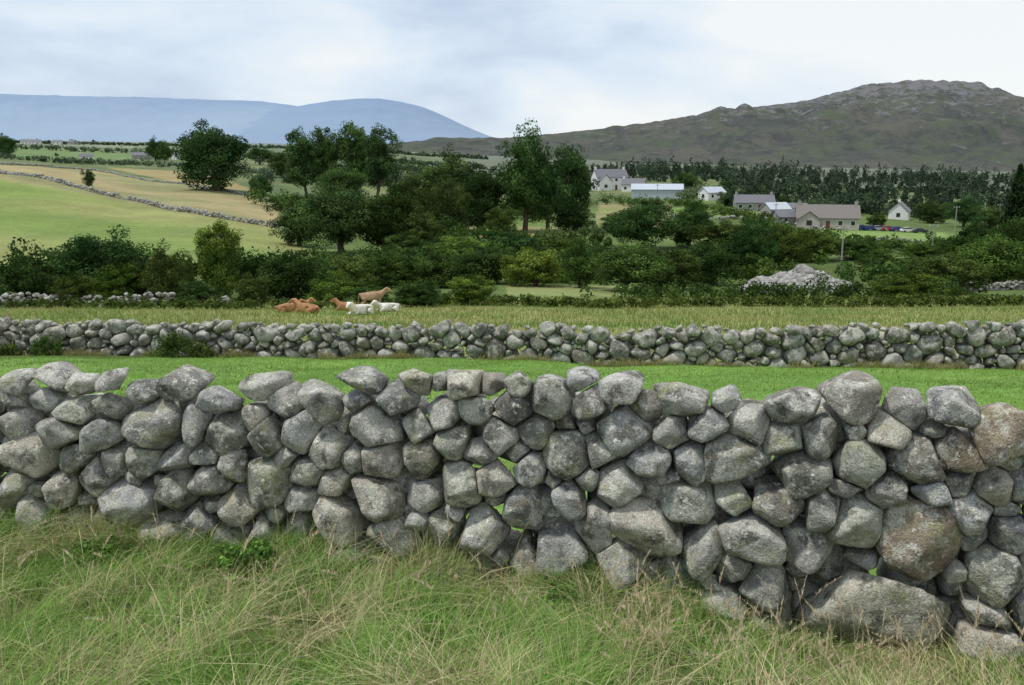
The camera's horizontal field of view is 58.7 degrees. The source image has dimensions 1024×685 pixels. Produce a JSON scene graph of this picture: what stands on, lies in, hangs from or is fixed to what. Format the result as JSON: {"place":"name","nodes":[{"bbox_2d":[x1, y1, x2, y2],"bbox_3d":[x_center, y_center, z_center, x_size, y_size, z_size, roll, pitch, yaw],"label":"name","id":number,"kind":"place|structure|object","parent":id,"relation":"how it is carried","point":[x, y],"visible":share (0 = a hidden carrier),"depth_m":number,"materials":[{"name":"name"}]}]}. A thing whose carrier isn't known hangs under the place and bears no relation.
{"place":"outdoors","nodes":[
{"label":"outdoors","id":0,"kind":"place"},
{"bbox_2d":[0,94,294,141],"bbox_3d":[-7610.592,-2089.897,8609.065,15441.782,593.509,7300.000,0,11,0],"label":"mountain","id":1,"kind":"structure","parent":0,"point":[91,118],"depth_m":6231.86,"materials":[{"name":"blue"}]},
{"bbox_2d":[236,98,490,143],"bbox_3d":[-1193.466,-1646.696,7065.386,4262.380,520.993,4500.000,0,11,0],"label":"mountain","id":2,"kind":"structure","parent":0,"point":[406,122],"depth_m":5850.57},
{"bbox_2d":[0,472,1023,684],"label":"long grass","id":3,"kind":"structure","parent":0,"point":[308,552],"depth_m":5.26,"materials":[{"name":"plant"}]},
{"bbox_2d":[0,141,1023,684],"bbox_3d":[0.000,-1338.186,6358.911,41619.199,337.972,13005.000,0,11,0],"label":"ground","id":4,"kind":"structure","parent":0,"point":[46,213],"depth_m":124.88,"materials":[{"name":"plant"}]},
{"bbox_2d":[0,257,60,305],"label":"shrub","id":5,"kind":"object","parent":4,"relation":"on","point":[24,278],"visible":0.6,"depth_m":88.28,"materials":[{"name":"green plant"}]},
{"bbox_2d":[26,334,65,355],"bbox_3d":[-15.118,0.150,29.480,1.284,0.872,0.919,0,11,0],"label":"gorse bush","id":6,"kind":"object","parent":4,"relation":"on","point":[39,348],"visible":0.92,"depth_m":29.32,"materials":[{"name":"green plant"}]},
{"bbox_2d":[45,273,97,306],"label":"shrub","id":7,"kind":"object","parent":4,"relation":"on","point":[85,288],"visible":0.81,"depth_m":87.70,"materials":[{"name":"green plant"}]},
{"bbox_2d":[40,224,154,299],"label":"broadleaf tree","id":8,"kind":"object","parent":4,"relation":"on","point":[90,251],"visible":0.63,"depth_m":99.89,"materials":[{"name":"green plant"}]},
{"bbox_2d":[59,536,148,567],"bbox_3d":[-2.819,1.461,6.301,0.589,0.244,0.289,0,11,0],"label":"nettle patch","id":9,"kind":"object","parent":4,"relation":"on","point":[107,545],"visible":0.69,"depth_m":6.23,"materials":[{"name":"green plant"}]},
{"bbox_2d":[89,261,141,301],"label":"shrub","id":10,"kind":"object","parent":4,"relation":"on","point":[113,284],"visible":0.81,"depth_m":97.31,"materials":[{"name":"green plant"}]},
{"bbox_2d":[0,292,230,307],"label":"dry stone wall","id":11,"kind":"structure","parent":4,"relation":"on","point":[51,297],"depth_m":87.43,"materials":[{"name":"stone"}]},
{"bbox_2d":[0,162,275,202],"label":"dry stone wall","id":12,"kind":"structure","parent":4,"relation":"on","point":[124,175],"depth_m":473.84,"materials":[{"name":"stone"}]},
{"bbox_2d":[0,170,278,227],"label":"dry stone wall","id":13,"kind":"structure","parent":4,"relation":"on","point":[156,203],"depth_m":283.00,"materials":[{"name":"stone"}]},
{"bbox_2d":[119,252,163,301],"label":"shrub","id":14,"kind":"object","parent":4,"relation":"on","point":[140,264],"visible":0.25,"depth_m":99.95,"materials":[{"name":"green plant"}]},
{"bbox_2d":[0,153,284,174],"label":"distant tree line","id":15,"kind":"object","parent":4,"relation":"on","point":[69,160],"visible":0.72,"depth_m":652.63,"materials":[{"name":"green plant"}]},
{"bbox_2d":[137,238,198,301],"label":"broadleaf tree","id":16,"kind":"object","parent":4,"relation":"on","point":[162,273],"visible":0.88,"depth_m":96.90,"materials":[{"name":"green plant"}]},
{"bbox_2d":[0,292,348,309],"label":"bramble thicket","id":17,"kind":"object","parent":4,"relation":"on","point":[161,303],"visible":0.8,"depth_m":79.50,"materials":[{"name":"green plant"}]},
{"bbox_2d":[0,237,349,284],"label":"hedgerow","id":18,"kind":"object","parent":4,"relation":"on","point":[29,259],"visible":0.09,"depth_m":122.03,"materials":[{"name":"green plant"}]},
{"bbox_2d":[147,330,202,357],"bbox_3d":[-10.566,0.086,28.529,1.845,1.040,1.232,0,11,0],"label":"gorse bush","id":19,"kind":"object","parent":4,"relation":"on","point":[174,342],"visible":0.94,"depth_m":28.35,"materials":[{"name":"green plant"}]},
{"bbox_2d":[173,280,222,305],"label":"shrub","id":20,"kind":"object","parent":4,"relation":"on","point":[196,290],"visible":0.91,"depth_m":85.97,"materials":[{"name":"green plant"}]},
{"bbox_2d":[170,118,251,190],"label":"broadleaf tree","id":21,"kind":"object","parent":4,"relation":"on","point":[213,149],"visible":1,"depth_m":385.37,"materials":[{"name":"green plant"}]},
{"bbox_2d":[192,219,244,294],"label":"ash tree","id":22,"kind":"object","parent":4,"relation":"on","point":[206,239],"visible":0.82,"depth_m":101.17,"materials":[{"name":"green plant"}]},
{"bbox_2d":[198,233,243,299],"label":"broadleaf tree","id":23,"kind":"object","parent":4,"relation":"on","point":[233,257],"visible":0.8,"depth_m":101.68,"materials":[{"name":"green plant"}]},
{"bbox_2d":[226,272,270,305],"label":"shrub","id":24,"kind":"object","parent":4,"relation":"on","point":[256,288],"visible":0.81,"depth_m":87.00,"materials":[{"name":"green plant"}]},
{"bbox_2d":[14,143,486,169],"bbox_3d":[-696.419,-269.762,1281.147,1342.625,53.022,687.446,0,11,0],"label":"distant tree line","id":25,"kind":"object","parent":4,"relation":"on","point":[122,150],"visible":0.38,"depth_m":1099.12,"materials":[{"name":"green plant"}]},
{"bbox_2d":[15,138,488,158],"bbox_3d":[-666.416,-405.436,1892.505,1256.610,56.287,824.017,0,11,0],"label":"distant tree line","id":26,"kind":"object","parent":4,"relation":"on","point":[93,142],"visible":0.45,"depth_m":1843.27,"materials":[{"name":"green plant"}]},
{"bbox_2d":[213,536,292,587],"bbox_3d":[-1.696,1.445,6.008,0.529,0.344,0.352,0,11,0],"label":"nettle patch","id":27,"kind":"object","parent":4,"relation":"on","point":[261,554],"visible":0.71,"depth_m":5.97,"materials":[{"name":"green plant"}]},
{"bbox_2d":[260,193,320,245],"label":"broadleaf tree","id":28,"kind":"object","parent":4,"relation":"on","point":[295,236],"visible":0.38,"depth_m":212.12,"materials":[{"name":"green plant"}]},
{"bbox_2d":[253,249,336,301],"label":"broadleaf tree","id":29,"kind":"object","parent":4,"relation":"on","point":[285,273],"visible":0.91,"depth_m":95.73,"materials":[{"name":"green plant"}]},
{"bbox_2d":[281,126,321,198],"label":"ash tree","id":30,"kind":"object","parent":4,"relation":"on","point":[301,151],"visible":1,"depth_m":386.20,"materials":[{"name":"green plant"}]},
{"bbox_2d":[306,126,349,177],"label":"ash tree","id":31,"kind":"object","parent":4,"relation":"on","point":[326,151],"visible":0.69,"depth_m":395.47,"materials":[{"name":"green plant"}]},
{"bbox_2d":[287,180,372,252],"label":"broadleaf tree","id":32,"kind":"object","parent":4,"relation":"on","point":[338,217],"visible":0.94,"depth_m":193.99,"materials":[{"name":"green plant"}]},
{"bbox_2d":[305,270,360,303],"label":"shrub","id":33,"kind":"object","parent":4,"relation":"on","point":[339,288],"visible":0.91,"depth_m":92.69,"materials":[{"name":"green plant"}]},
{"bbox_2d":[313,162,367,197],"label":"broadleaf tree","id":34,"kind":"object","parent":4,"relation":"on","point":[338,179],"visible":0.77,"depth_m":368.01,"materials":[{"name":"green plant"}]},
{"bbox_2d":[308,252,378,288],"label":"shrub","id":35,"kind":"object","parent":4,"relation":"on","point":[351,266],"visible":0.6,"depth_m":118.04,"materials":[{"name":"green plant"}]},
{"bbox_2d":[330,120,370,191],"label":"ash tree","id":36,"kind":"object","parent":4,"relation":"on","point":[350,147],"visible":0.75,"depth_m":400.10,"materials":[{"name":"green plant"}]},
{"bbox_2d":[359,122,402,194],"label":"ash tree","id":37,"kind":"object","parent":4,"relation":"on","point":[380,163],"visible":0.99,"depth_m":388.33,"materials":[{"name":"green plant"}]},
{"bbox_2d":[354,175,419,252],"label":"broadleaf tree","id":38,"kind":"object","parent":4,"relation":"on","point":[376,229],"visible":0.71,"depth_m":196.35,"materials":[{"name":"green plant"}]},
{"bbox_2d":[358,248,417,288],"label":"shrub","id":39,"kind":"object","parent":4,"relation":"on","point":[390,275],"visible":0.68,"depth_m":130.80,"materials":[{"name":"green plant"}]},
{"bbox_2d":[244,187,553,218],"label":"hedgerow","id":40,"kind":"object","parent":4,"relation":"on","point":[260,195],"visible":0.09,"depth_m":334.02,"materials":[{"name":"green plant"}]},
{"bbox_2d":[380,232,435,254],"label":"shrub","id":41,"kind":"object","parent":4,"relation":"on","point":[412,242],"visible":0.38,"depth_m":175.97,"materials":[{"name":"green plant"}]},
{"bbox_2d":[385,170,432,217],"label":"broadleaf tree","id":42,"kind":"object","parent":4,"relation":"on","point":[404,184],"visible":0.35,"depth_m":273.49,"materials":[{"name":"green plant"}]},
{"bbox_2d":[380,210,448,247],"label":"shrub","id":43,"kind":"object","parent":4,"relation":"on","point":[426,223],"visible":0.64,"depth_m":195.97,"materials":[{"name":"green plant"}]},
{"bbox_2d":[384,281,447,306],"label":"shrub","id":44,"kind":"object","parent":4,"relation":"on","point":[418,295],"visible":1,"depth_m":80.95,"materials":[{"name":"green plant"}]},
{"bbox_2d":[241,164,599,193],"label":"distant tree line","id":45,"kind":"object","parent":4,"relation":"on","point":[271,176],"visible":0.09,"depth_m":524.33,"materials":[{"name":"green plant"}]},
{"bbox_2d":[397,242,472,287],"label":"shrub","id":46,"kind":"object","parent":4,"relation":"on","point":[438,270],"visible":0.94,"depth_m":129.46,"materials":[{"name":"green plant"}]},
{"bbox_2d":[398,143,471,222],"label":"broadleaf tree","id":47,"kind":"object","parent":4,"relation":"on","point":[439,172],"visible":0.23,"depth_m":278.16,"materials":[{"name":"green plant"}]},
{"bbox_2d":[413,175,473,238],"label":"broadleaf tree","id":48,"kind":"object","parent":4,"relation":"on","point":[441,201],"visible":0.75,"depth_m":227.08,"materials":[{"name":"green plant"}]},
{"bbox_2d":[432,235,497,255],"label":"shrub","id":49,"kind":"object","parent":4,"relation":"on","point":[458,244],"visible":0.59,"depth_m":174.10,"materials":[{"name":"green plant"}]},
{"bbox_2d":[446,273,499,305],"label":"shrub","id":50,"kind":"object","parent":4,"relation":"on","point":[471,287],"visible":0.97,"depth_m":84.64,"materials":[{"name":"green plant"}]},
{"bbox_2d":[451,161,507,229],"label":"broadleaf tree","id":51,"kind":"object","parent":4,"relation":"on","point":[482,189],"visible":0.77,"depth_m":247.54,"materials":[{"name":"green plant"}]},
{"bbox_2d":[448,242,520,283],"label":"shrub","id":52,"kind":"object","parent":4,"relation":"on","point":[476,256],"visible":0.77,"depth_m":134.92,"materials":[{"name":"green plant"}]},
{"bbox_2d":[380,212,619,246],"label":"hedgerow","id":53,"kind":"object","parent":4,"relation":"on","point":[459,230],"visible":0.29,"depth_m":211.85,"materials":[{"name":"green plant"}]},
{"bbox_2d":[483,202,522,231],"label":"shrub","id":54,"kind":"object","parent":4,"relation":"on","point":[505,215],"visible":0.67,"depth_m":240.99,"materials":[{"name":"green plant"}]},
{"bbox_2d":[0,361,1023,661],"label":"dry stone wall","id":55,"kind":"structure","parent":4,"relation":"on","point":[912,495],"depth_m":5.81,"materials":[{"name":"stone"}]},
{"bbox_2d":[0,316,1023,369],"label":"dry stone wall","id":56,"kind":"structure","parent":4,"relation":"on","point":[974,342],"depth_m":27.63,"materials":[{"name":"stone"}]},
{"bbox_2d":[0,292,1023,358],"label":"rough meadow grass","id":57,"kind":"structure","parent":4,"relation":"on","point":[604,319],"depth_m":61.93,"materials":[{"name":"plant"}]},
{"bbox_2d":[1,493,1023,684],"bbox_3d":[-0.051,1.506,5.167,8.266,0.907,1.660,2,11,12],"label":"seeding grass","id":58,"kind":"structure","parent":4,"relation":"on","point":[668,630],"depth_m":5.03,"materials":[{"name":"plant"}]},
{"bbox_2d":[479,231,551,254],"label":"shrub","id":59,"kind":"object","parent":4,"relation":"on","point":[519,239],"visible":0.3,"depth_m":176.24,"materials":[{"name":"green plant"}]},
{"bbox_2d":[302,251,741,284],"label":"hedgerow","id":60,"kind":"object","parent":4,"relation":"on","point":[565,279],"visible":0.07,"depth_m":136.77,"materials":[{"name":"green plant"}]},
{"bbox_2d":[494,118,556,231],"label":"broadleaf tree","id":61,"kind":"object","parent":4,"relation":"on","point":[517,174],"visible":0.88,"depth_m":246.89,"materials":[{"name":"green plant"}]},
{"bbox_2d":[498,246,565,286],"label":"shrub","id":62,"kind":"object","parent":4,"relation":"on","point":[535,268],"visible":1,"depth_m":129.08,"materials":[{"name":"green plant"}]},
{"bbox_2d":[301,238,788,270],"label":"hedgerow","id":63,"kind":"object","parent":4,"relation":"on","point":[368,253],"visible":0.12,"depth_m":162.22,"materials":[{"name":"green plant"}]},
{"bbox_2d":[517,153,574,231],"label":"broadleaf tree","id":64,"kind":"object","parent":4,"relation":"on","point":[559,189],"visible":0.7,"depth_m":247.71,"materials":[{"name":"green plant"}]},
{"bbox_2d":[531,229,582,257],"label":"shrub","id":65,"kind":"object","parent":4,"relation":"on","point":[561,243],"visible":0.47,"depth_m":177.22,"materials":[{"name":"green plant"}]},
{"bbox_2d":[534,580,590,615],"bbox_3d":[0.317,1.579,5.666,0.371,0.224,0.230,0,11,0],"label":"nettle patch","id":66,"kind":"object","parent":4,"relation":"on","point":[563,589],"visible":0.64,"depth_m":5.63,"materials":[{"name":"green plant"}]},
{"bbox_2d":[536,141,592,229],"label":"broadleaf tree","id":67,"kind":"object","parent":4,"relation":"on","point":[579,178],"visible":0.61,"depth_m":253.23,"materials":[{"name":"green plant"}]},
{"bbox_2d":[552,205,597,231],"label":"shrub","id":68,"kind":"object","parent":4,"relation":"on","point":[577,220],"visible":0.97,"depth_m":250.34,"materials":[{"name":"green plant"}]},
{"bbox_2d":[559,235,604,287],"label":"broadleaf tree","id":69,"kind":"object","parent":4,"relation":"on","point":[577,258],"visible":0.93,"depth_m":126.26,"materials":[{"name":"green plant"}]},
{"bbox_2d":[590,166,628,190],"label":"white farmhouse","id":70,"kind":"object","parent":4,"relation":"on","point":[610,179],"visible":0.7,"depth_m":509.72,"materials":[{"name":"paint"}]},
{"bbox_2d":[581,240,678,290],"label":"bush","id":71,"kind":"object","parent":4,"relation":"on","point":[631,264],"visible":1,"depth_m":117.82,"materials":[{"name":"green plant"}]},
{"bbox_2d":[603,197,680,247],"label":"broadleaf tree","id":72,"kind":"object","parent":4,"relation":"on","point":[639,224],"visible":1,"depth_m":202.65,"materials":[{"name":"green plant"}]},
{"bbox_2d":[631,184,683,198],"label":"farm shed","id":73,"kind":"structure","parent":4,"relation":"on","point":[670,191],"depth_m":414.23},
{"bbox_2d":[647,250,705,290],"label":"shrub","id":74,"kind":"object","parent":4,"relation":"on","point":[687,267],"visible":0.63,"depth_m":123.79,"materials":[{"name":"green plant"}]},
{"bbox_2d":[656,198,715,247],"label":"broadleaf tree","id":75,"kind":"object","parent":4,"relation":"on","point":[687,218],"visible":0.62,"depth_m":206.94,"materials":[{"name":"green plant"}]},
{"bbox_2d":[385,287,1023,308],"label":"gorse thicket","id":76,"kind":"object","parent":4,"relation":"on","point":[712,300],"visible":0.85,"depth_m":81.50,"materials":[{"name":"green plant"}]},
{"bbox_2d":[683,243,738,285],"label":"broadleaf tree","id":77,"kind":"object","parent":4,"relation":"on","point":[716,263],"visible":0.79,"depth_m":132.12,"materials":[{"name":"green plant"}]},
{"bbox_2d":[678,219,749,248],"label":"shrub","id":78,"kind":"object","parent":4,"relation":"on","point":[715,232],"visible":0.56,"depth_m":194.53,"materials":[{"name":"green plant"}]},
{"bbox_2d":[718,216,782,274],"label":"broadleaf tree","id":79,"kind":"object","parent":4,"relation":"on","point":[748,241],"visible":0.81,"depth_m":148.30,"materials":[{"name":"green plant"}]},
{"bbox_2d":[732,191,775,211],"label":"stone farmhouse","id":80,"kind":"object","parent":4,"relation":"on","point":[742,201],"visible":0.69,"depth_m":342.68,"materials":[{"name":"stone"}]},
{"bbox_2d":[683,249,829,283],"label":"hedgerow","id":81,"kind":"object","parent":4,"relation":"on","point":[751,273],"visible":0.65,"depth_m":139.34,"materials":[{"name":"green plant"}]},
{"bbox_2d":[575,190,956,250],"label":"hedgerow","id":82,"kind":"object","parent":4,"relation":"on","point":[725,210],"visible":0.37,"depth_m":314.87,"materials":[{"name":"green plant"}]},
{"bbox_2d":[579,271,981,298],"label":"gorse thicket","id":83,"kind":"object","parent":4,"relation":"on","point":[845,290],"visible":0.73,"depth_m":99.49,"materials":[{"name":"green plant"}]},
{"bbox_2d":[760,225,813,269],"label":"broadleaf tree","id":84,"kind":"object","parent":4,"relation":"on","point":[788,245],"visible":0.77,"depth_m":157.35,"materials":[{"name":"green plant"}]},
{"bbox_2d":[740,264,852,292],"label":"stone heap","id":85,"kind":"object","parent":4,"relation":"on","point":[798,274],"visible":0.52,"depth_m":111.64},
{"bbox_2d":[590,155,1023,218],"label":"conifer plantation","id":86,"kind":"object","parent":4,"relation":"on","point":[955,181],"visible":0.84,"depth_m":631.87,"materials":[{"name":"green plant"}]},
{"bbox_2d":[787,229,844,263],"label":"shrub","id":87,"kind":"object","parent":4,"relation":"on","point":[814,245],"visible":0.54,"depth_m":169.86,"materials":[{"name":"green plant"}]},
{"bbox_2d":[795,199,860,230],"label":"bungalow","id":88,"kind":"object","parent":4,"relation":"on","point":[825,215],"visible":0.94,"depth_m":270.67,"materials":[{"name":"paint"}]},
{"bbox_2d":[675,180,1004,217],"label":"distant tree line","id":89,"kind":"object","parent":4,"relation":"on","point":[687,191],"visible":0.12,"depth_m":405.36,"materials":[{"name":"green plant"}]},
{"bbox_2d":[822,237,889,259],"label":"shrub","id":90,"kind":"object","parent":4,"relation":"on","point":[853,248],"visible":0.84,"depth_m":172.09,"materials":[{"name":"green plant"}]},
{"bbox_2d":[754,216,985,254],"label":"hedgerow","id":91,"kind":"object","parent":4,"relation":"on","point":[893,242],"visible":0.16,"depth_m":186.35,"materials":[{"name":"green plant"}]},
{"bbox_2d":[867,271,944,299],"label":"shrub","id":92,"kind":"object","parent":4,"relation":"on","point":[904,286],"visible":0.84,"depth_m":94.17,"materials":[{"name":"green plant"}]},
{"bbox_2d":[896,243,943,258],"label":"shrub","id":93,"kind":"object","parent":4,"relation":"on","point":[915,250],"visible":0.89,"depth_m":175.21,"materials":[{"name":"green plant"}]},
{"bbox_2d":[833,254,1013,281],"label":"hedgerow","id":94,"kind":"object","parent":4,"relation":"on","point":[874,269],"visible":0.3,"depth_m":135.91,"materials":[{"name":"green plant"}]},
{"bbox_2d":[912,199,952,223],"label":"broadleaf tree","id":95,"kind":"object","parent":4,"relation":"on","point":[932,215],"visible":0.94,"depth_m":327.95,"materials":[{"name":"green plant"}]},
{"bbox_2d":[893,251,993,294],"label":"shrub","id":96,"kind":"object","parent":4,"relation":"on","point":[938,267],"visible":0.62,"depth_m":109.66,"materials":[{"name":"green plant"}]},
{"bbox_2d":[940,194,983,226],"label":"broadleaf tree","id":97,"kind":"object","parent":4,"relation":"on","point":[964,213],"visible":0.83,"depth_m":305.88,"materials":[{"name":"green plant"}]},
{"bbox_2d":[932,232,999,260],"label":"shrub","id":98,"kind":"object","parent":4,"relation":"on","point":[954,243],"visible":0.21,"depth_m":165.47,"materials":[{"name":"green plant"}]},
{"bbox_2d":[955,214,994,241],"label":"shrub","id":99,"kind":"object","parent":4,"relation":"on","point":[973,228],"visible":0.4,"depth_m":193.24,"materials":[{"name":"green plant"}]},
{"bbox_2d":[950,233,1023,284],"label":"bush","id":100,"kind":"object","parent":4,"relation":"on","point":[1001,259],"visible":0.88,"depth_m":126.43,"materials":[{"name":"green plant"}]},
{"bbox_2d":[970,205,1004,228],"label":"broadleaf tree","id":101,"kind":"object","parent":4,"relation":"on","point":[990,215],"visible":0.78,"depth_m":294.72,"materials":[{"name":"green plant"}]},
{"bbox_2d":[997,163,1023,229],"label":"conifer tree","id":102,"kind":"object","parent":4,"relation":"on","point":[1015,199],"visible":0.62,"depth_m":199.97,"materials":[{"name":"green plant"}]},
{"bbox_2d":[998,209,1023,280],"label":"broadleaf tree","id":103,"kind":"object","parent":4,"relation":"on","point":[1014,230],"visible":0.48,"depth_m":135.65,"materials":[{"name":"green plant"}]},
{"bbox_2d":[0,346,1023,476],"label":"pasture grass","id":104,"kind":"structure","parent":0,"point":[951,366],"depth_m":24.83,"materials":[{"name":"plant"}]},
{"bbox_2d":[0,0,1023,137],"label":"sky","id":105,"kind":"structure","parent":0,"point":[487,67],"materials":[{"name":"white"}]},
{"bbox_2d":[383,79,1023,170],"bbox_3d":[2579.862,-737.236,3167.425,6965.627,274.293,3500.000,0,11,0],"label":"hill","id":106,"kind":"structure","parent":0,"point":[919,124],"depth_m":1928.80,"materials":[{"name":"stone"}]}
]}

